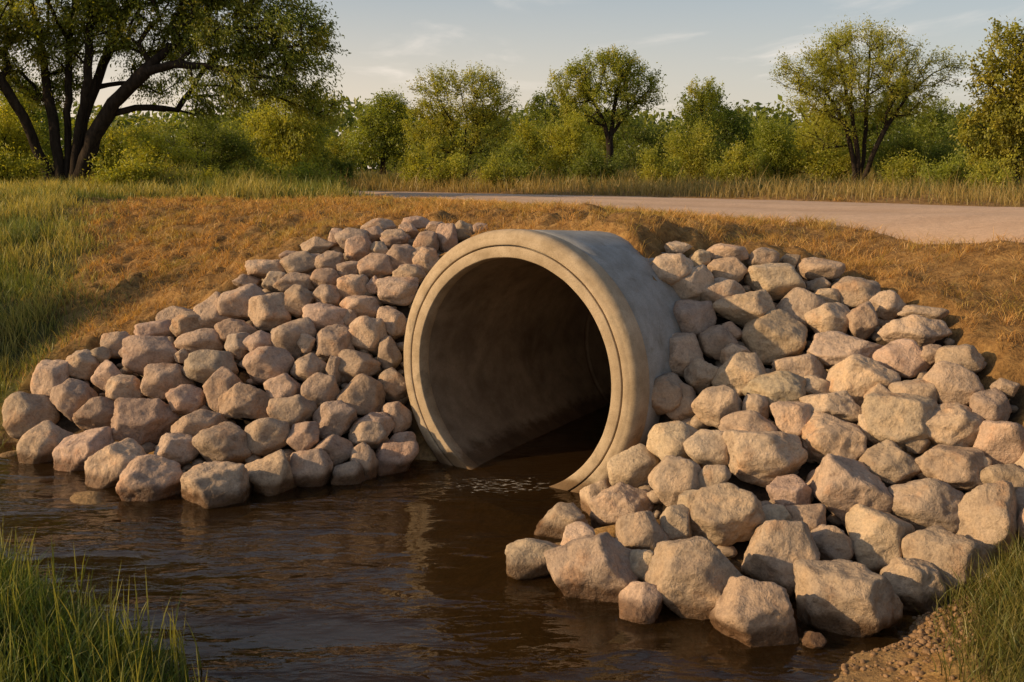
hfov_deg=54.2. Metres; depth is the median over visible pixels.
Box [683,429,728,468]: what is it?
boulder
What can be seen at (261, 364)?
boulder
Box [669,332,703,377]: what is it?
boulder
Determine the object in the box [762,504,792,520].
boulder
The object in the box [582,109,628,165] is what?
wood tree
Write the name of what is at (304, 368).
boulder
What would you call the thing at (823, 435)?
boulder
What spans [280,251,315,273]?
boulder
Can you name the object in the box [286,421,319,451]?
boulder
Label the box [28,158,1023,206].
roadside grass
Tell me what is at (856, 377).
boulder
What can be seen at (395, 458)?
boulder
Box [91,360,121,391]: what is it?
boulder
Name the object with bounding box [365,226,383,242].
boulder
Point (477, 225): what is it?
boulder
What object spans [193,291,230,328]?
boulder
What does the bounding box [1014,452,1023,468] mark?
boulder
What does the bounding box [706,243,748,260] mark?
boulder
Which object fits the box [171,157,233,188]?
shrub
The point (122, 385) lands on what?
boulder
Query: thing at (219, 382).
boulder
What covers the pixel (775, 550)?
boulder
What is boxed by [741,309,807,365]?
boulder
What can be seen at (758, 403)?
boulder
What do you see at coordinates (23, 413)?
boulder
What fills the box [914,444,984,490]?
boulder
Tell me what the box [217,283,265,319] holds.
boulder
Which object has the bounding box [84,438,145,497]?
boulder
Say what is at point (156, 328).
boulder
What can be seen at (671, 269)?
boulder
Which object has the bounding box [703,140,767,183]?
shrub
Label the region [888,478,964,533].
boulder
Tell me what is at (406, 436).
boulder
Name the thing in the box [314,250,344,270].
boulder
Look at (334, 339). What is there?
boulder
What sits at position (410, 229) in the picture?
boulder
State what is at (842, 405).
boulder
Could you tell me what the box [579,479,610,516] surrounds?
boulder
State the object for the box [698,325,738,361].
boulder
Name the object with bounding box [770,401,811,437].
boulder
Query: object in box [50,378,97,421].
boulder
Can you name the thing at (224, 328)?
boulder
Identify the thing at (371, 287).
boulder
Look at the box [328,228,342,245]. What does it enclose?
boulder
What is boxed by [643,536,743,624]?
boulder
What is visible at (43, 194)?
meadow grass
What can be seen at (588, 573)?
boulder
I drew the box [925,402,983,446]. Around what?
boulder
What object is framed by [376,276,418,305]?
boulder
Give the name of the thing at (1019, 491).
boulder
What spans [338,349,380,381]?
boulder
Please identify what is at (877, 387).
boulder
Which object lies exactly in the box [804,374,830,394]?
boulder
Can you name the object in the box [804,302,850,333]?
boulder
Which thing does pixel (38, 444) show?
boulder
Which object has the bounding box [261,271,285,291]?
boulder
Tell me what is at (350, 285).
boulder
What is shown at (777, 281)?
boulder
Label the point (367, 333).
boulder
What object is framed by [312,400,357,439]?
boulder
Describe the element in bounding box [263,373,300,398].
boulder
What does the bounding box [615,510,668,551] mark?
boulder
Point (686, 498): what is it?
boulder
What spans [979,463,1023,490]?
boulder
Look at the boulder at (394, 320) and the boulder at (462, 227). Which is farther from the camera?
the boulder at (462, 227)
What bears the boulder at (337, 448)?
on the ground at (420, 597)
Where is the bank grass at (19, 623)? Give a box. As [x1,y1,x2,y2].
[0,527,217,681]
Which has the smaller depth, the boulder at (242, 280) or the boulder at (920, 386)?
the boulder at (920, 386)
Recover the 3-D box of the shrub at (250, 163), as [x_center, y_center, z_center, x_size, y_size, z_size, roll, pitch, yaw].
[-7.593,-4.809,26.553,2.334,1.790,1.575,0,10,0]
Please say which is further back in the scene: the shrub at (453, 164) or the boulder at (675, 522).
the shrub at (453, 164)
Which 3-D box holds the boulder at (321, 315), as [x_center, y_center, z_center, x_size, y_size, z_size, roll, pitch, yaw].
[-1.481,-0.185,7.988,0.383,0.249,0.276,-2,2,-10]
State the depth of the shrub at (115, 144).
22.36 m
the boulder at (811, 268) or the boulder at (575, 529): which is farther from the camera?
the boulder at (811, 268)
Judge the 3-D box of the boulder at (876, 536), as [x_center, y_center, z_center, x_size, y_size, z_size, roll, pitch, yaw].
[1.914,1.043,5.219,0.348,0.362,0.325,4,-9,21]
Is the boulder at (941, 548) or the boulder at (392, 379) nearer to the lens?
the boulder at (941, 548)
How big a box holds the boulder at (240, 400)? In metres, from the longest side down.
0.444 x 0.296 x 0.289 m
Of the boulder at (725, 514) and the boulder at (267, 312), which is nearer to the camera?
the boulder at (725, 514)
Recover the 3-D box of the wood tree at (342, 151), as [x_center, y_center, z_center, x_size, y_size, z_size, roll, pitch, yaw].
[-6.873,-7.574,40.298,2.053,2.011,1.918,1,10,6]
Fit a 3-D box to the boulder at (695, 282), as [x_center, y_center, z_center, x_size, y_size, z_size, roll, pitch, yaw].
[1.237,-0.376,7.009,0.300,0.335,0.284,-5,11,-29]
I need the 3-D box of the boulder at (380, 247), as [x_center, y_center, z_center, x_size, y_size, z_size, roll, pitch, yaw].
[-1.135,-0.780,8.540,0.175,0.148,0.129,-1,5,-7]
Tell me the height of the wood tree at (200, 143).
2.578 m
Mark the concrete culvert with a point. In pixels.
(524, 341)
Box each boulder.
[2,391,59,438]
[16,420,73,476]
[30,359,69,397]
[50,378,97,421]
[52,426,114,485]
[65,349,99,380]
[72,396,114,430]
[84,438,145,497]
[90,346,112,363]
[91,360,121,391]
[100,331,129,358]
[105,374,146,399]
[111,397,178,444]
[115,454,183,514]
[121,335,180,375]
[133,320,174,336]
[140,363,195,399]
[154,432,199,468]
[155,306,192,320]
[165,384,206,414]
[169,310,202,336]
[171,409,227,436]
[174,328,224,352]
[174,348,189,363]
[180,461,252,520]
[182,349,238,383]
[192,421,252,463]
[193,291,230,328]
[202,366,242,412]
[214,318,257,341]
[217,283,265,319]
[218,382,269,418]
[224,332,249,360]
[232,274,261,286]
[242,330,271,351]
[242,346,294,384]
[244,449,297,504]
[245,259,286,278]
[245,417,290,455]
[248,292,290,330]
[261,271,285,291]
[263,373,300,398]
[266,394,316,428]
[270,317,316,359]
[273,272,314,292]
[279,250,296,258]
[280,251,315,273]
[282,284,314,317]
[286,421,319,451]
[289,448,333,493]
[290,353,326,381]
[297,333,315,352]
[300,237,337,253]
[300,372,339,408]
[302,302,346,332]
[310,268,339,287]
[312,284,341,305]
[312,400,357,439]
[313,434,353,467]
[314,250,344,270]
[316,324,354,359]
[326,355,341,382]
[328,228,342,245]
[330,460,365,491]
[334,227,371,249]
[336,261,358,276]
[336,274,368,300]
[336,373,385,415]
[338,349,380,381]
[339,295,379,317]
[343,309,356,325]
[344,235,370,260]
[348,316,387,355]
[348,421,388,448]
[350,442,378,480]
[352,412,394,436]
[357,253,393,279]
[360,218,395,230]
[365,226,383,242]
[365,275,377,293]
[370,241,387,253]
[375,440,418,485]
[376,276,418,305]
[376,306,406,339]
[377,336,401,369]
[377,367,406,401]
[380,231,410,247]
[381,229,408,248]
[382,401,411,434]
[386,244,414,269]
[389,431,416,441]
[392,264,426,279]
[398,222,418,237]
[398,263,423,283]
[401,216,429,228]
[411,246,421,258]
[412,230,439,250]
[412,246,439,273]
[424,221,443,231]
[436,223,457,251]
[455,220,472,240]
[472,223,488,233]
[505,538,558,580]
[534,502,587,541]
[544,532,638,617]
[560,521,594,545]
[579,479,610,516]
[588,482,653,528]
[607,443,660,487]
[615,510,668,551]
[618,581,663,629]
[629,549,653,581]
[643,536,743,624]
[646,421,697,459]
[648,455,701,506]
[652,253,693,285]
[652,372,681,414]
[660,504,691,540]
[664,241,692,253]
[666,382,696,420]
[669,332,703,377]
[671,264,713,300]
[673,299,716,337]
[677,489,698,510]
[683,357,718,394]
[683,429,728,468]
[689,249,710,265]
[690,482,766,545]
[691,385,742,427]
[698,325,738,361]
[698,464,730,487]
[700,277,744,304]
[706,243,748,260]
[707,256,747,282]
[709,576,800,658]
[711,352,765,396]
[713,289,774,327]
[718,410,777,431]
[719,343,750,363]
[722,321,742,339]
[722,429,807,487]
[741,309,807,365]
[741,520,819,597]
[742,371,805,414]
[742,394,768,418]
[744,247,779,265]
[744,263,805,300]
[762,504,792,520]
[766,474,811,505]
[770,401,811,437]
[771,354,826,379]
[775,287,825,331]
[779,254,800,266]
[785,503,825,530]
[793,559,902,647]
[795,257,845,279]
[799,390,861,422]
[801,412,866,463]
[802,631,826,651]
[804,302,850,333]
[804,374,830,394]
[805,277,830,292]
[805,454,892,527]
[806,331,882,368]
[810,524,853,560]
[813,288,839,302]
[826,354,900,405]
[831,276,880,308]
[845,504,914,572]
[846,301,878,339]
[857,391,938,451]
[858,413,875,443]
[859,439,920,487]
[863,383,890,397]
[869,290,905,320]
[872,338,930,377]
[877,314,951,347]
[880,557,947,616]
[888,378,937,402]
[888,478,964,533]
[897,305,948,319]
[901,525,990,597]
[905,439,930,453]
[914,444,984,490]
[920,344,941,365]
[922,361,984,405]
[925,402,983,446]
[935,344,984,372]
[956,480,1022,564]
[969,387,1011,420]
[973,420,1023,464]
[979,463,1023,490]
[983,456,991,466]
[989,378,1020,397]
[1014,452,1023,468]
[1015,487,1023,515]
[1017,509,1023,540]
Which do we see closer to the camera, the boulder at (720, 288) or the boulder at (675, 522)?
the boulder at (675, 522)
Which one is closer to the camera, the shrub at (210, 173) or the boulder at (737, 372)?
the boulder at (737, 372)
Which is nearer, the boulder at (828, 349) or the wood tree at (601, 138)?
the boulder at (828, 349)
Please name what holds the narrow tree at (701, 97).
on the ground at (420, 597)
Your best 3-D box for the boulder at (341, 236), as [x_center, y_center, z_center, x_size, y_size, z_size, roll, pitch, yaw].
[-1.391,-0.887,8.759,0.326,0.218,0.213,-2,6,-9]
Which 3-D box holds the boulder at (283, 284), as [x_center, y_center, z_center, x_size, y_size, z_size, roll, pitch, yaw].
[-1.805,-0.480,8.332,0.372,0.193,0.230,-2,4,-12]
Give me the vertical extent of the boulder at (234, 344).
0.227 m
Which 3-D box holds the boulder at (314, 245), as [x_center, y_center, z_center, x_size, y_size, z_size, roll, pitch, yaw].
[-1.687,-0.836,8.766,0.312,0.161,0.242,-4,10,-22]
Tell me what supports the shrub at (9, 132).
on the ground at (420, 597)
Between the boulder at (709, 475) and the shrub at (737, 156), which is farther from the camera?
the shrub at (737, 156)
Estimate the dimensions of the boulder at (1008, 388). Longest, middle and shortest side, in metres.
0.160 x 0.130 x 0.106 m
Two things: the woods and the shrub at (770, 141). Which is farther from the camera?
the woods
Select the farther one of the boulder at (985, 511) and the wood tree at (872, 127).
the wood tree at (872, 127)
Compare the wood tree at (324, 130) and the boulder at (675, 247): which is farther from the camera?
the wood tree at (324, 130)
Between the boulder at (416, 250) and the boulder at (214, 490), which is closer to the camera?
the boulder at (214, 490)
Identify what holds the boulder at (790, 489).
on the ground at (420, 597)
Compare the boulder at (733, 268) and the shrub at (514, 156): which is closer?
the boulder at (733, 268)
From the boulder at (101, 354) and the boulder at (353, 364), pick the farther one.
the boulder at (101, 354)
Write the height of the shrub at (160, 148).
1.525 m
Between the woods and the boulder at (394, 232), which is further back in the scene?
the woods
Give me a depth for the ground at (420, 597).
6.02 m
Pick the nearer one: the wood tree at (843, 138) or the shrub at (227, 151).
the shrub at (227, 151)
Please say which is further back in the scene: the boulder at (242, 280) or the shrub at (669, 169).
the shrub at (669, 169)
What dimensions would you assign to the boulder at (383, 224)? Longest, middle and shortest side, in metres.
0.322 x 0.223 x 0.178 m
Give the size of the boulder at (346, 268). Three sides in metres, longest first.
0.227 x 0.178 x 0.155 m
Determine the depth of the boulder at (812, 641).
4.45 m
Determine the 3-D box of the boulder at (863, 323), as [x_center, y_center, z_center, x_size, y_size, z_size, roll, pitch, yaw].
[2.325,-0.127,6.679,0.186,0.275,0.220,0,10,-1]
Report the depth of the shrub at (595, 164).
27.35 m
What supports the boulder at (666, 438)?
on the ground at (420, 597)
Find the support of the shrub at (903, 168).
on the ground at (420, 597)
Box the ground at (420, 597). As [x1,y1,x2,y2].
[0,169,1023,681]
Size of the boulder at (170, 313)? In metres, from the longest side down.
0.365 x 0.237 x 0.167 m
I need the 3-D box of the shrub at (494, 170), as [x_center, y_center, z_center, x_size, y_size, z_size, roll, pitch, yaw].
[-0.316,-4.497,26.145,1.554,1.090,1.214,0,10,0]
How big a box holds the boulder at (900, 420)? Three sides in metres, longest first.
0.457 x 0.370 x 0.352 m
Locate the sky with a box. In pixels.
[0,0,1023,168]
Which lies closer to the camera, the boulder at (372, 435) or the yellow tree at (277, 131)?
the boulder at (372, 435)
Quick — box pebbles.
[789,582,992,681]
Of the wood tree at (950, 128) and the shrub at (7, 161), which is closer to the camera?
the shrub at (7, 161)
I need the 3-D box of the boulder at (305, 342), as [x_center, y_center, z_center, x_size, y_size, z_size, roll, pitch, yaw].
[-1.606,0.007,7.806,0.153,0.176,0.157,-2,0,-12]
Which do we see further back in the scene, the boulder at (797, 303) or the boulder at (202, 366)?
the boulder at (202, 366)
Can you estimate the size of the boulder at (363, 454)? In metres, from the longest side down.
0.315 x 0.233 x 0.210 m
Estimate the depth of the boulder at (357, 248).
8.49 m
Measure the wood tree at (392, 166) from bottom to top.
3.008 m
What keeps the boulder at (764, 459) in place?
on the ground at (420, 597)
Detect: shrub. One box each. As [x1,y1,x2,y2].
[0,96,49,171]
[0,140,53,184]
[63,110,147,177]
[81,140,184,191]
[126,106,271,177]
[126,123,208,173]
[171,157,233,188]
[191,126,270,179]
[223,149,304,187]
[278,134,338,174]
[280,152,353,188]
[324,154,358,182]
[393,131,474,186]
[466,131,553,182]
[470,148,526,187]
[532,105,602,178]
[555,135,629,184]
[634,142,689,185]
[654,106,725,180]
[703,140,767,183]
[746,107,807,182]
[775,108,870,182]
[865,119,966,180]
[872,148,937,186]
[913,148,980,185]
[964,151,1023,188]
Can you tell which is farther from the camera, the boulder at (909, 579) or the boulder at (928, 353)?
the boulder at (928, 353)
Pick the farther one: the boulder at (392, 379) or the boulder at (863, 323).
the boulder at (392, 379)
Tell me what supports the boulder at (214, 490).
on the ground at (420, 597)
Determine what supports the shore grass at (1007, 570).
on the ground at (420, 597)
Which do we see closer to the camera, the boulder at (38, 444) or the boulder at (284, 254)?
the boulder at (38, 444)
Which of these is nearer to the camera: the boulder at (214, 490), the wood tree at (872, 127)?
the boulder at (214, 490)
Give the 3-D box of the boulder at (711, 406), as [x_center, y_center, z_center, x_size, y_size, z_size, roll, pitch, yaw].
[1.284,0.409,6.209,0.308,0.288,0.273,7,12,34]
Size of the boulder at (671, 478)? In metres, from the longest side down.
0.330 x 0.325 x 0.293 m
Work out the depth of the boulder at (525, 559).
5.22 m
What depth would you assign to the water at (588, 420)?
6.68 m
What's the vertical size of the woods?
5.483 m
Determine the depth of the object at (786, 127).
39.71 m
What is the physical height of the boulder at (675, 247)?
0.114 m
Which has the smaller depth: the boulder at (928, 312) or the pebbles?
the pebbles
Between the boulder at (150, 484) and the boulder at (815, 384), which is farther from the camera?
the boulder at (150, 484)
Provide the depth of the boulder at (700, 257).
7.24 m
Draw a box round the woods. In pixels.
[0,94,1022,171]
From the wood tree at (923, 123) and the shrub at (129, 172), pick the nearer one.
the shrub at (129, 172)
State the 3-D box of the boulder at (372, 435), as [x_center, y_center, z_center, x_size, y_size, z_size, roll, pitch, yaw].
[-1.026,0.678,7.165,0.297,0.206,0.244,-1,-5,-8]
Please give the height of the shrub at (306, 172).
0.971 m
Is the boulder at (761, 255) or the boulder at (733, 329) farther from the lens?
the boulder at (761, 255)
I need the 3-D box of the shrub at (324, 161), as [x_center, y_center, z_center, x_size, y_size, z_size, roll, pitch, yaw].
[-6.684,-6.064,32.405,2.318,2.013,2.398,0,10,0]
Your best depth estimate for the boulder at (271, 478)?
6.57 m
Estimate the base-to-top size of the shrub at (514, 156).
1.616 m
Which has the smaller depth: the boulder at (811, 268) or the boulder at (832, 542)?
the boulder at (832, 542)
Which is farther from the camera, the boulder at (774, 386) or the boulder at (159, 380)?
the boulder at (159, 380)
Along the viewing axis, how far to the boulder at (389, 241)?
8.60 m
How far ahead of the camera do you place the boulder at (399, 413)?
7.30 m
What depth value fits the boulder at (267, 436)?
6.97 m
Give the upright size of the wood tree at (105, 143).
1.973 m
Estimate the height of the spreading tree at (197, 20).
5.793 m
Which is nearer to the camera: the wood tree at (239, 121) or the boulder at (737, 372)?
the boulder at (737, 372)
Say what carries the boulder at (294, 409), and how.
on the ground at (420, 597)
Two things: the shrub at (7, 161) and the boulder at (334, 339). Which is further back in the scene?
the shrub at (7, 161)
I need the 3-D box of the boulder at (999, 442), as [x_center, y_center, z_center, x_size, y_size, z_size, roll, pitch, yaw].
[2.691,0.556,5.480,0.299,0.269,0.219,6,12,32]
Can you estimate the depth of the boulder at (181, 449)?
6.95 m
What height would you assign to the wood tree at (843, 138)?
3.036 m
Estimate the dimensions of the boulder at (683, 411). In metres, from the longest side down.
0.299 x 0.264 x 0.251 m
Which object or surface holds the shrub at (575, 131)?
on the ground at (420, 597)
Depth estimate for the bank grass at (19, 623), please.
4.03 m
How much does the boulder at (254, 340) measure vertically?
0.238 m
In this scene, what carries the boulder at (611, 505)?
on the ground at (420, 597)
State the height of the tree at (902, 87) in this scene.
4.264 m
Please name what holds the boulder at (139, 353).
on the ground at (420, 597)
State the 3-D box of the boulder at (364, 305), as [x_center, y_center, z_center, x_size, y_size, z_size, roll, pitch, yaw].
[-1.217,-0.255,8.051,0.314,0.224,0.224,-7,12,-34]
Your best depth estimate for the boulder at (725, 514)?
5.25 m
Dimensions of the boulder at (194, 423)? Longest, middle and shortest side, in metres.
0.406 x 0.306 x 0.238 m
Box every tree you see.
[0,0,350,182]
[0,73,63,173]
[72,131,124,162]
[113,118,177,155]
[172,119,219,161]
[220,85,282,172]
[230,69,352,178]
[267,106,341,171]
[322,128,362,173]
[336,85,423,174]
[377,113,422,171]
[394,60,521,175]
[414,100,461,172]
[460,114,526,172]
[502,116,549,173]
[524,89,590,173]
[541,43,667,173]
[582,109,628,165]
[614,117,671,172]
[663,74,730,161]
[674,85,755,168]
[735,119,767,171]
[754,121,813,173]
[767,13,971,184]
[801,110,868,164]
[836,86,917,170]
[901,95,960,153]
[932,103,1001,166]
[948,16,1023,185]
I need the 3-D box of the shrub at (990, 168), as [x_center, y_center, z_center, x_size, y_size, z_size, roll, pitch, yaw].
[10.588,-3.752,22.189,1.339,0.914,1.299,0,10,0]
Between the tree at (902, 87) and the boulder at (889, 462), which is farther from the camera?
the tree at (902, 87)
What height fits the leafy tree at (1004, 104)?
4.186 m
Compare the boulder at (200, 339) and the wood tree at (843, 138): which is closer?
the boulder at (200, 339)
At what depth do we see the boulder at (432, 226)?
8.83 m
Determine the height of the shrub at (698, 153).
2.233 m
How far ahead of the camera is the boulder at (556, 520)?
5.78 m
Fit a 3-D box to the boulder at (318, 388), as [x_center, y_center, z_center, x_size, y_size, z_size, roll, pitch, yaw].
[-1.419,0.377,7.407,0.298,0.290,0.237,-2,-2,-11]
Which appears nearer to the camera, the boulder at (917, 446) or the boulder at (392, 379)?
the boulder at (917, 446)
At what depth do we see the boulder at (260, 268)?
8.51 m
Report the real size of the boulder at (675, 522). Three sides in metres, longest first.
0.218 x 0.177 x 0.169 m
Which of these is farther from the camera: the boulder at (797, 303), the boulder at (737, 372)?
the boulder at (797, 303)
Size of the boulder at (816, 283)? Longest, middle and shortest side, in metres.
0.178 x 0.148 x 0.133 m
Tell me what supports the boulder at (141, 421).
on the ground at (420, 597)
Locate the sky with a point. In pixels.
(734, 42)
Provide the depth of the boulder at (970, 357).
5.90 m
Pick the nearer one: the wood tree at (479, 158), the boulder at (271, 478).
the boulder at (271, 478)
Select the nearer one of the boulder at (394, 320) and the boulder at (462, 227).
the boulder at (394, 320)
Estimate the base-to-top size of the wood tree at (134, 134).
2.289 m
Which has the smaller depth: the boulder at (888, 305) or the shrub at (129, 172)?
the boulder at (888, 305)
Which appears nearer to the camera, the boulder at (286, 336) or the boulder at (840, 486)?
the boulder at (840, 486)
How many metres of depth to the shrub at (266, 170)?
20.10 m
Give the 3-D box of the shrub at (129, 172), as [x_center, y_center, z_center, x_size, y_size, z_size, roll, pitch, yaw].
[-7.088,-3.291,18.722,1.868,1.149,1.574,0,10,0]
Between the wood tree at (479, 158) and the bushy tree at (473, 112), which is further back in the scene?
the wood tree at (479, 158)
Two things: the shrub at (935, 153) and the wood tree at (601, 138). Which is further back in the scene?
the wood tree at (601, 138)
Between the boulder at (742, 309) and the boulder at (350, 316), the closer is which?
the boulder at (742, 309)
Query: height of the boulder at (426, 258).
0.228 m
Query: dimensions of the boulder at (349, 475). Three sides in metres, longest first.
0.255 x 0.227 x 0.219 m
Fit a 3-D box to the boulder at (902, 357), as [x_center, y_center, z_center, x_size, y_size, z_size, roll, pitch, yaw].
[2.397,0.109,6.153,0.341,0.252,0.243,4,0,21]
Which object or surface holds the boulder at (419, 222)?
on the ground at (420, 597)
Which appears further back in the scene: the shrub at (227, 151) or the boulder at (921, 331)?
the shrub at (227, 151)
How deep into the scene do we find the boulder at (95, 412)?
7.49 m
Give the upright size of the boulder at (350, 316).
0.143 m
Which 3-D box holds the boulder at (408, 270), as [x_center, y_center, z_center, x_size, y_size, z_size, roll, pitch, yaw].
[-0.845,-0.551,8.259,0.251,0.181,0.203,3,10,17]
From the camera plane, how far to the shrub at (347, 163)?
29.43 m
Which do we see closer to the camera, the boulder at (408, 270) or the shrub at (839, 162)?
the boulder at (408, 270)
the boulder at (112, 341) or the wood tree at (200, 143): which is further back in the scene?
the wood tree at (200, 143)
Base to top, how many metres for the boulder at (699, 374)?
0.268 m
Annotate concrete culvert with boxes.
[404,229,680,514]
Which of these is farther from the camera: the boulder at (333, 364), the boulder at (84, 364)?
the boulder at (84, 364)
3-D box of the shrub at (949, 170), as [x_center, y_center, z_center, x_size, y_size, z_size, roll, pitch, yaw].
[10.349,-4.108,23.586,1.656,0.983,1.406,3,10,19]
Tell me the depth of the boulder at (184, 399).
7.42 m
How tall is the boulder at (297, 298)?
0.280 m
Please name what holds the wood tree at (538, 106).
on the ground at (420, 597)
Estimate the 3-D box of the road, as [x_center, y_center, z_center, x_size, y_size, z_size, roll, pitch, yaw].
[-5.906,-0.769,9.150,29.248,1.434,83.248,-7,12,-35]
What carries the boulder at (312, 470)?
on the ground at (420, 597)
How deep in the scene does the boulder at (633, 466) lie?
6.00 m
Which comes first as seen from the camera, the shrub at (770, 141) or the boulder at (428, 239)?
the boulder at (428, 239)
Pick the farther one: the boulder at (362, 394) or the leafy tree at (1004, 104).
the leafy tree at (1004, 104)
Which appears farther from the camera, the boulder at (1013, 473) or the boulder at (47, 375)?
the boulder at (47, 375)
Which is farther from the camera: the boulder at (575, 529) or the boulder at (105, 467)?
the boulder at (105, 467)
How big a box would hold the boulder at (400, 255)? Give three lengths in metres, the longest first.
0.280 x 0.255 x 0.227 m
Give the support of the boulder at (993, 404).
on the ground at (420, 597)
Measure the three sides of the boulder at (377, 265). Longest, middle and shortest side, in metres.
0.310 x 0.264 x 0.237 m
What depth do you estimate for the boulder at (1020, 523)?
5.05 m
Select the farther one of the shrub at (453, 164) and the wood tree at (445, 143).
the wood tree at (445, 143)
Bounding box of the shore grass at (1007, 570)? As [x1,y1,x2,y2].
[911,529,1023,681]
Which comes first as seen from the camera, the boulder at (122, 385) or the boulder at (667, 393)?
the boulder at (667, 393)
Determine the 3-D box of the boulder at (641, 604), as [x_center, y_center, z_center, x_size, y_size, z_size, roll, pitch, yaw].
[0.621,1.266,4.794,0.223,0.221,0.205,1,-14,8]
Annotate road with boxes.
[348,191,1023,244]
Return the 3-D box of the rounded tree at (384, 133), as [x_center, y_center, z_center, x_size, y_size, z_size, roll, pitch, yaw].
[-4.133,-6.848,32.308,2.787,2.899,2.178,3,10,16]
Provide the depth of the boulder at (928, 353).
6.03 m
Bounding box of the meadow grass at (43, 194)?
[0,159,377,455]
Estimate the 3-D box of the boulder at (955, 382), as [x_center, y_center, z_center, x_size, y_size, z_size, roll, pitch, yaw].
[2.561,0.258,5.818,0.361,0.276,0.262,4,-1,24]
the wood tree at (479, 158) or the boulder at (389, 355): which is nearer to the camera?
the boulder at (389, 355)
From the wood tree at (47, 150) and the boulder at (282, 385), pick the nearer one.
the boulder at (282, 385)
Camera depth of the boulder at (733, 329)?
6.71 m
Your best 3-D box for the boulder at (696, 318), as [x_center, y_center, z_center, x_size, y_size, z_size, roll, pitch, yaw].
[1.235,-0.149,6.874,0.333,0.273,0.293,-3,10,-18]
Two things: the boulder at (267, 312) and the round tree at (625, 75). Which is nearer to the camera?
the boulder at (267, 312)

